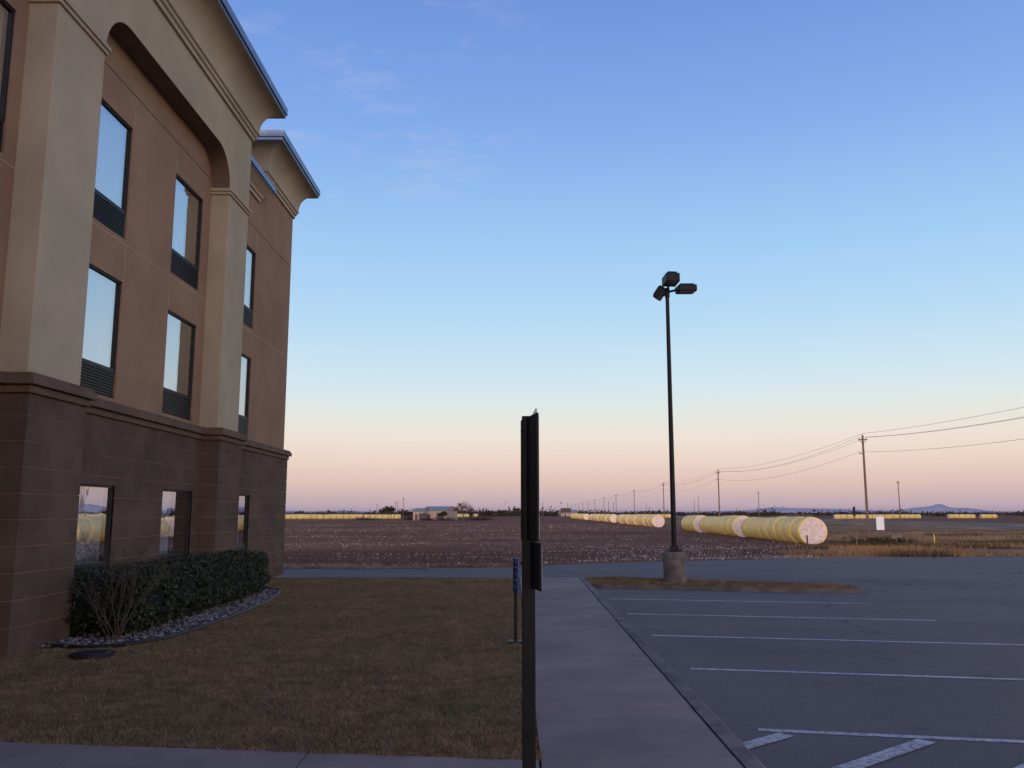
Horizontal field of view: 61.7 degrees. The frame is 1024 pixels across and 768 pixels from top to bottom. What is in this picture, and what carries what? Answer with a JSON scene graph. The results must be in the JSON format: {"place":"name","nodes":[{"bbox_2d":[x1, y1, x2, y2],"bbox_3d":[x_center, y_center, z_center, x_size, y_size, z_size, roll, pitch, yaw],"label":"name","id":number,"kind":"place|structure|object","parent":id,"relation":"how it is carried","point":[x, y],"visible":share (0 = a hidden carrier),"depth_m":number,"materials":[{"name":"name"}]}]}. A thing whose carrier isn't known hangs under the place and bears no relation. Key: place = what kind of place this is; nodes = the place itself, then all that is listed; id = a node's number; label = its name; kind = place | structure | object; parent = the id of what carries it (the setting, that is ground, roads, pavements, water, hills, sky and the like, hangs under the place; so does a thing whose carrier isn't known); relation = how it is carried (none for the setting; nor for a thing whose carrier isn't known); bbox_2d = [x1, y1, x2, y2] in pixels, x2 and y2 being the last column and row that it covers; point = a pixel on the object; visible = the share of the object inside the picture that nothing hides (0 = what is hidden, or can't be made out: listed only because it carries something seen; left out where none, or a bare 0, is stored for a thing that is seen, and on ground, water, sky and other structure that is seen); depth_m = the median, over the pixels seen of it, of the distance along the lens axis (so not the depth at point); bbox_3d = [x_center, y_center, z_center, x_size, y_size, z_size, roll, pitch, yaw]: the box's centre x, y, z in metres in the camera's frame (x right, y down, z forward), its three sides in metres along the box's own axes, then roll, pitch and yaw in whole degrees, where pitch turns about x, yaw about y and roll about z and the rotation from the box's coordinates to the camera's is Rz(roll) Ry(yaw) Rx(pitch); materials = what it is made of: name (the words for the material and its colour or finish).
{"place":"outdoors","nodes":[
{"label":"outdoors","id":0,"kind":"place"},
{"bbox_2d":[0,742,539,767],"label":"walkway","id":1,"kind":"structure","parent":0,"point":[26,755],"depth_m":5.61,"materials":[{"name":"concrete"}]},
{"bbox_2d":[0,577,543,761],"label":"lawn","id":2,"kind":"structure","parent":0,"point":[301,680],"depth_m":8.48,"materials":[{"name":"plant"}]},
{"bbox_2d":[68,649,114,659],"bbox_3d":[-4.750,3.063,9.703,0.480,0.060,0.480,0,-9,0],"label":"drain cover","id":3,"kind":"object","parent":2,"relation":"on","point":[92,654],"visible":0.94,"depth_m":9.60,"materials":[{"name":"grey metal"}]},
{"bbox_2d":[0,393,286,657],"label":"stone base","id":4,"kind":"object","parent":2,"relation":"on","point":[54,454],"visible":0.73,"depth_m":12.19,"materials":[{"name":"brown stone"}]},
{"bbox_2d":[0,0,254,568],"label":"window frames","id":5,"kind":"structure","parent":4,"relation":"on","point":[7,70],"depth_m":13.60,"materials":[{"name":"black metal"}]},
{"bbox_2d":[0,119,252,577],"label":"window grilles","id":6,"kind":"object","parent":5,"relation":"in","point":[99,381],"depth_m":13.44,"materials":[{"name":"black metal"}]},
{"bbox_2d":[0,2,253,564],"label":"window glass","id":7,"kind":"object","parent":5,"relation":"in","point":[98,341],"visible":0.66,"depth_m":13.42,"materials":[{"name":"glass"}]},
{"bbox_2d":[0,371,291,459],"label":"ledge","id":8,"kind":"object","parent":4,"relation":"on","point":[46,386],"visible":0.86,"depth_m":12.85,"materials":[{"name":"stone"}]},
{"bbox_2d":[0,0,292,448],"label":"stucco walls","id":9,"kind":"structure","parent":4,"relation":"on","point":[162,131],"depth_m":14.80,"materials":[{"name":"paint"}]},
{"bbox_2d":[0,3,247,431],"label":"pilasters","id":10,"kind":"object","parent":9,"relation":"attached to","point":[45,292],"visible":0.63,"depth_m":11.02,"materials":[{"name":"beige paint"}]},
{"bbox_2d":[29,0,251,215],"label":"pilaster capitals","id":11,"kind":"object","parent":9,"relation":"attached to","point":[80,19],"visible":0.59,"depth_m":11.72,"materials":[{"name":"beige paint"}]},
{"bbox_2d":[0,106,286,356],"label":"control joints","id":12,"kind":"object","parent":9,"relation":"attached to","point":[149,261],"visible":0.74,"depth_m":14.59,"materials":[{"name":"beige paint"}]},
{"bbox_2d":[70,0,251,206],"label":"arched fascia","id":13,"kind":"structure","parent":9,"relation":"attached to","point":[146,37],"depth_m":15.01,"materials":[{"name":"beige paint"}]},
{"bbox_2d":[153,0,319,218],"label":"cornices","id":14,"kind":"object","parent":9,"relation":"attached to","point":[212,35],"visible":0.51,"depth_m":17.68,"materials":[{"name":"beige paint"}]},
{"bbox_2d":[54,588,277,644],"bbox_3d":[-5.225,3.766,14.350,1.750,0.001,8.300,0,-9,0],"label":"planting bed","id":15,"kind":"object","parent":2,"relation":"on","point":[123,634],"visible":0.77,"depth_m":11.74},
{"bbox_2d":[74,526,156,577],"bbox_3d":[-5.591,2.661,11.777,1.236,1.437,1.014,5,-10,-28],"label":"bare shrub","id":16,"kind":"object","parent":15,"relation":"on","point":[94,555],"visible":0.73,"depth_m":11.79,"materials":[{"name":"brown plant"}]},
{"bbox_2d":[65,537,178,640],"bbox_3d":[-4.926,2.593,10.927,1.163,1.323,1.220,-5,-10,29],"label":"bare shrub","id":17,"kind":"object","parent":15,"relation":"on","point":[117,637],"visible":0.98,"depth_m":10.81,"materials":[{"name":"brown plant"}]},
{"bbox_2d":[39,588,278,647],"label":"river rocks","id":18,"kind":"object","parent":15,"relation":"on","point":[196,619],"visible":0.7,"depth_m":12.30,"materials":[{"name":"grey stone"}]},
{"bbox_2d":[43,587,280,647],"bbox_3d":[-5.121,3.759,14.375,1.560,0.040,8.376,0,-9,-3],"label":"bed edging","id":19,"kind":"object","parent":15,"relation":"on","point":[153,639],"visible":0.92,"depth_m":10.89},
{"bbox_2d":[62,549,270,633],"bbox_3d":[-5.343,3.286,14.293,1.421,0.911,6.947,0,-9,0],"label":"hedge","id":20,"kind":"object","parent":15,"relation":"on","point":[193,583],"visible":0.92,"depth_m":12.35,"materials":[{"name":"green plant"}]},
{"bbox_2d":[508,558,521,643],"bbox_3d":[0.045,2.720,10.786,0.180,1.040,0.294,0,-9,0],"label":"accessible parking sign","id":21,"kind":"object","parent":2,"relation":"on","point":[515,578],"visible":0.9,"depth_m":10.76,"materials":[{"name":"blue metal"}]},
{"bbox_2d":[521,408,541,767],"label":"parking sign","id":22,"kind":"object","parent":2,"relation":"on","point":[531,563],"visible":1,"depth_m":3.35,"materials":[{"name":"brown metal"}]},
{"bbox_2d":[227,0,1023,512],"label":"sky","id":23,"kind":"structure","parent":0,"point":[508,189],"materials":[{"name":"blue"}]},
{"bbox_2d":[520,577,742,767],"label":"sidewalk","id":24,"kind":"structure","parent":0,"point":[608,695],"depth_m":7.39,"materials":[{"name":"concrete"}]},
{"bbox_2d":[282,556,1023,767],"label":"parking lot asphalt","id":25,"kind":"structure","parent":0,"point":[979,599],"depth_m":10.98,"materials":[{"name":"grey asphalt"}]},
{"bbox_2d":[283,566,428,567],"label":"kerb","id":26,"kind":"structure","parent":25,"relation":"on","point":[355,566],"depth_m":26.71,"materials":[{"name":"concrete"}]},
{"bbox_2d":[271,577,519,581],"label":"kerb","id":27,"kind":"structure","parent":25,"relation":"on","point":[395,577],"depth_m":21.44,"materials":[{"name":"concrete"}]},
{"bbox_2d":[579,577,765,767],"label":"kerb","id":28,"kind":"structure","parent":25,"relation":"on","point":[738,749],"depth_m":7.45,"materials":[{"name":"concrete"}]},
{"bbox_2d":[653,271,696,583],"bbox_3d":[4.014,1.026,20.548,1.050,7.467,0.953,0,-9,0],"label":"parking lot lamp","id":29,"kind":"object","parent":25,"relation":"on","point":[674,563],"visible":0.99,"depth_m":20.56,"materials":[{"name":"metal"}]},
{"bbox_2d":[590,577,864,592],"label":"kerb","id":30,"kind":"structure","parent":25,"relation":"on","point":[856,589],"depth_m":18.98,"materials":[{"name":"concrete"}]},
{"bbox_2d":[610,598,1023,767],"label":"parking lines","id":31,"kind":"object","parent":25,"relation":"on","point":[884,755],"visible":0.92,"depth_m":6.66,"materials":[{"name":"white paint"}]},
{"label":"traffic island","id":32,"kind":"object","parent":25,"relation":"on","visible":0},
{"bbox_2d":[583,575,852,587],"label":"island grass","id":33,"kind":"structure","parent":32,"relation":"on","point":[642,581],"depth_m":19.77,"materials":[{"name":"brown plant"}]},
{"bbox_2d":[283,513,1023,567],"bbox_3d":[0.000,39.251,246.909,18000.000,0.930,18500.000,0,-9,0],"label":"ground","id":34,"kind":"structure","parent":0,"point":[545,522],"depth_m":87.99,"materials":[{"name":"soil"}]},
{"bbox_2d":[285,514,355,518],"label":"cotton bale row","id":35,"kind":"object","parent":34,"relation":"on","point":[321,516],"visible":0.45,"depth_m":336.15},
{"bbox_2d":[297,514,362,517],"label":"cotton bale row","id":36,"kind":"object","parent":34,"relation":"on","point":[359,515],"visible":0.07,"depth_m":409.72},
{"bbox_2d":[364,514,400,518],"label":"cotton bale row","id":37,"kind":"object","parent":34,"relation":"on","point":[387,516],"visible":0.91,"depth_m":347.05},
{"bbox_2d":[379,505,393,513],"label":"tree","id":38,"kind":"object","parent":34,"relation":"on","point":[382,510],"visible":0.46,"depth_m":394.86,"materials":[{"name":"green plant"}]},
{"bbox_2d":[384,506,395,514],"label":"tree","id":39,"kind":"object","parent":34,"relation":"on","point":[388,509],"visible":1,"depth_m":325.47,"materials":[{"name":"green plant"}]},
{"bbox_2d":[283,562,546,567],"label":"road edge grass","id":40,"kind":"structure","parent":34,"relation":"on","point":[479,566],"depth_m":27.52,"materials":[{"name":"brown plant"}]},
{"bbox_2d":[412,508,428,519],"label":"shed","id":41,"kind":"structure","parent":34,"relation":"on","point":[420,513],"depth_m":292.67,"materials":[{"name":"white metal"}]},
{"bbox_2d":[415,513,426,519],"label":"doors","id":42,"kind":"structure","parent":41,"relation":"in","point":[421,515],"depth_m":291.92,"materials":[{"name":"grey metal"}]},
{"bbox_2d":[425,506,458,519],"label":"metal barn","id":43,"kind":"structure","parent":34,"relation":"on","point":[434,511],"depth_m":294.05,"materials":[{"name":"beige metal"}]},
{"bbox_2d":[427,513,442,519],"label":"doors","id":44,"kind":"structure","parent":43,"relation":"in","point":[437,517],"depth_m":292.77,"materials":[{"name":"grey metal"}]},
{"bbox_2d":[438,511,447,516],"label":"tree","id":45,"kind":"object","parent":34,"relation":"on","point":[444,513],"visible":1,"depth_m":284.63,"materials":[{"name":"green plant"}]},
{"bbox_2d":[452,501,473,520],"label":"bare tree","id":46,"kind":"object","parent":34,"relation":"on","point":[462,507],"visible":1,"depth_m":284.53,"materials":[{"name":"brown plant"}]},
{"bbox_2d":[457,514,477,516],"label":"cotton bale row","id":47,"kind":"object","parent":34,"relation":"on","point":[467,515],"visible":0.3,"depth_m":480.55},
{"bbox_2d":[512,507,520,513],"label":"tree","id":48,"kind":"object","parent":34,"relation":"on","point":[515,510],"visible":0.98,"depth_m":424.11,"materials":[{"name":"green plant"}]},
{"bbox_2d":[283,524,821,565],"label":"cotton litter","id":49,"kind":"object","parent":34,"relation":"on","point":[787,556],"visible":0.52,"depth_m":43.78,"materials":[{"name":"white plant"}]},
{"bbox_2d":[283,525,830,566],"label":"cotton stubble","id":50,"kind":"object","parent":34,"relation":"on","point":[494,556],"visible":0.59,"depth_m":41.29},
{"bbox_2d":[561,508,570,516],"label":"billboard","id":51,"kind":"object","parent":34,"relation":"on","point":[565,510],"visible":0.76,"depth_m":494.55,"materials":[{"name":"grey wood"}]},
{"bbox_2d":[558,510,577,515],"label":"farmhouse","id":52,"kind":"object","parent":34,"relation":"on","point":[567,514],"visible":0.57,"depth_m":609.85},
{"bbox_2d":[571,513,588,519],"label":"cotton bale row","id":53,"kind":"object","parent":34,"relation":"on","point":[579,516],"visible":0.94,"depth_m":341.90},
{"bbox_2d":[588,514,616,522],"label":"cotton bale row","id":54,"kind":"object","parent":34,"relation":"on","point":[604,517],"visible":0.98,"depth_m":244.27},
{"bbox_2d":[353,514,921,544],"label":"brush","id":55,"kind":"object","parent":34,"relation":"on","point":[873,540],"visible":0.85,"depth_m":73.08,"materials":[{"name":"plant"}]},
{"bbox_2d":[616,514,664,526],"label":"cotton bale row","id":56,"kind":"object","parent":34,"relation":"on","point":[648,520],"visible":0.97,"depth_m":169.02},
{"bbox_2d":[637,514,670,517],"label":"cotton bale row","id":57,"kind":"object","parent":34,"relation":"on","point":[667,515],"visible":0.34,"depth_m":414.60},
{"bbox_2d":[285,502,1023,515],"bbox_3d":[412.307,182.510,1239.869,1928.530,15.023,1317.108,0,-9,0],"label":"distant trees","id":58,"kind":"object","parent":34,"relation":"on","point":[678,513],"visible":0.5,"depth_m":706.23,"materials":[{"name":"green plant"}]},
{"bbox_2d":[662,483,664,519],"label":"utility pole","id":59,"kind":"object","parent":34,"relation":"on","point":[663,484],"visible":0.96,"depth_m":272.75,"materials":[{"name":"brown wood"}]},
{"bbox_2d":[681,515,689,530],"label":"cotton bale","id":60,"kind":"object","parent":34,"relation":"on","point":[682,524],"visible":0.28,"depth_m":122.41},
{"bbox_2d":[684,515,692,530],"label":"cotton bale","id":61,"kind":"object","parent":34,"relation":"on","point":[685,522],"visible":0.3,"depth_m":120.10},
{"bbox_2d":[687,515,696,531],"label":"cotton bale","id":62,"kind":"object","parent":34,"relation":"on","point":[688,523],"visible":0.3,"depth_m":117.71},
{"bbox_2d":[690,515,705,531],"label":"cotton bale","id":63,"kind":"object","parent":34,"relation":"on","point":[694,523],"visible":0.61,"depth_m":114.51},
{"bbox_2d":[699,516,709,532],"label":"cotton bale","id":64,"kind":"object","parent":34,"relation":"on","point":[701,524],"visible":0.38,"depth_m":111.32},
{"bbox_2d":[703,516,715,532],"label":"cotton bale","id":65,"kind":"object","parent":34,"relation":"on","point":[705,521],"visible":0.26,"depth_m":109.20},
{"bbox_2d":[707,516,718,533],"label":"cotton bale","id":66,"kind":"object","parent":34,"relation":"on","point":[711,519],"visible":0.32,"depth_m":106.66},
{"bbox_2d":[711,517,719,534],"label":"cotton bale","id":67,"kind":"object","parent":34,"relation":"on","point":[712,526],"visible":0.18,"depth_m":104.72},
{"bbox_2d":[716,470,720,516],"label":"utility pole","id":68,"kind":"object","parent":34,"relation":"on","point":[718,472],"visible":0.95,"depth_m":189.08,"materials":[{"name":"brown wood"}]},
{"bbox_2d":[714,516,723,534],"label":"cotton bale","id":69,"kind":"object","parent":34,"relation":"on","point":[716,524],"visible":0.3,"depth_m":100.64},
{"bbox_2d":[718,515,731,535],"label":"cotton bale","id":70,"kind":"object","parent":34,"relation":"on","point":[720,526],"visible":0.32,"depth_m":98.33},
{"bbox_2d":[723,515,738,535],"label":"cotton bale","id":71,"kind":"object","parent":34,"relation":"on","point":[726,524],"visible":0.29,"depth_m":95.88},
{"bbox_2d":[728,515,748,536],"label":"cotton bale","id":72,"kind":"object","parent":34,"relation":"on","point":[735,524],"visible":0.52,"depth_m":92.72},
{"bbox_2d":[741,517,757,537],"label":"cotton bale","id":73,"kind":"object","parent":34,"relation":"on","point":[745,522],"visible":0.36,"depth_m":89.67},
{"bbox_2d":[747,517,762,538],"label":"cotton bale","id":74,"kind":"object","parent":34,"relation":"on","point":[751,523],"visible":0.31,"depth_m":87.36},
{"bbox_2d":[753,518,766,539],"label":"cotton bale","id":75,"kind":"object","parent":34,"relation":"on","point":[756,530],"visible":0.36,"depth_m":85.00},
{"bbox_2d":[759,517,773,539],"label":"cotton bale","id":76,"kind":"object","parent":34,"relation":"on","point":[763,528],"visible":0.34,"depth_m":82.49},
{"bbox_2d":[767,516,786,541],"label":"cotton bale","id":77,"kind":"object","parent":34,"relation":"on","point":[771,527],"visible":0.41,"depth_m":78.64},
{"bbox_2d":[775,517,790,542],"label":"cotton bale","id":78,"kind":"object","parent":34,"relation":"on","point":[778,529],"visible":0.33,"depth_m":76.62},
{"bbox_2d":[782,516,801,542],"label":"cotton bale","id":79,"kind":"object","parent":34,"relation":"on","point":[786,528],"visible":0.42,"depth_m":74.02},
{"bbox_2d":[806,535,808,553],"bbox_3d":[12.200,6.759,35.389,0.083,1.030,0.083,-4,-9,22],"label":"fence post","id":80,"kind":"object","parent":34,"relation":"on","point":[807,543],"visible":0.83,"depth_m":35.38,"materials":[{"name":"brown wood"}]},
{"bbox_2d":[791,516,826,543],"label":"cotton bale","id":81,"kind":"object","parent":34,"relation":"on","point":[814,529],"visible":0.94,"depth_m":70.86},
{"bbox_2d":[853,506,857,557],"bbox_3d":[13.397,5.859,33.400,0.050,2.180,0.240,0,-9,0],"label":"street sign","id":82,"kind":"object","parent":34,"relation":"on","point":[854,514],"visible":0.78,"depth_m":33.41,"materials":[{"name":"brown metal"}]},
{"bbox_2d":[833,514,890,518],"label":"cotton bale row","id":83,"kind":"object","parent":34,"relation":"on","point":[858,516],"visible":0.81,"depth_m":340.10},
{"bbox_2d":[858,434,869,534],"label":"utility pole","id":84,"kind":"object","parent":34,"relation":"on","point":[866,498],"visible":0.92,"depth_m":104.22,"materials":[{"name":"brown wood"}]},
{"bbox_2d":[587,407,1022,502],"bbox_3d":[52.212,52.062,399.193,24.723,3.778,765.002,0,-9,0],"label":"power lines","id":85,"kind":"object","parent":84,"relation":"attached to","point":[857,452],"visible":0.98,"depth_m":99.16,"materials":[{"name":"metal"}]},
{"bbox_2d":[876,515,884,534],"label":"roadside sign","id":86,"kind":"object","parent":34,"relation":"on","point":[879,523],"visible":0.92,"depth_m":99.66,"materials":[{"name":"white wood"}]},
{"bbox_2d":[889,534,901,539],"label":"utility box","id":87,"kind":"object","parent":34,"relation":"on","point":[892,536],"visible":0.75,"depth_m":82.45,"materials":[{"name":"concrete"}]},
{"bbox_2d":[896,482,900,520],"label":"utility pole","id":88,"kind":"object","parent":34,"relation":"on","point":[899,500],"visible":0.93,"depth_m":254.56,"materials":[{"name":"brown wood"}]},
{"bbox_2d":[890,514,920,518],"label":"cotton bale row","id":89,"kind":"object","parent":34,"relation":"on","point":[907,516],"visible":0.92,"depth_m":365.94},
{"bbox_2d":[947,514,997,518],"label":"cotton bale row","id":90,"kind":"object","parent":34,"relation":"on","point":[971,516],"visible":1,"depth_m":378.02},
{"bbox_2d":[285,504,1022,512],"bbox_3d":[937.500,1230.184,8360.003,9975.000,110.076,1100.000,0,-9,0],"label":"distant hills","id":91,"kind":"structure","parent":0,"point":[938,508],"depth_m":7847.78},
{"bbox_2d":[676,516,1023,530],"bbox_3d":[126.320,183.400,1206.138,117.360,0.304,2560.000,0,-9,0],"label":"highway","id":92,"kind":"structure","parent":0,"point":[991,526],"depth_m":179.03,"materials":[{"name":"grey asphalt"}]},
{"bbox_2d":[768,529,1023,556],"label":"dry verge grass","id":93,"kind":"structure","parent":0,"point":[851,548],"depth_m":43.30,"materials":[{"name":"plant"}]}
]}

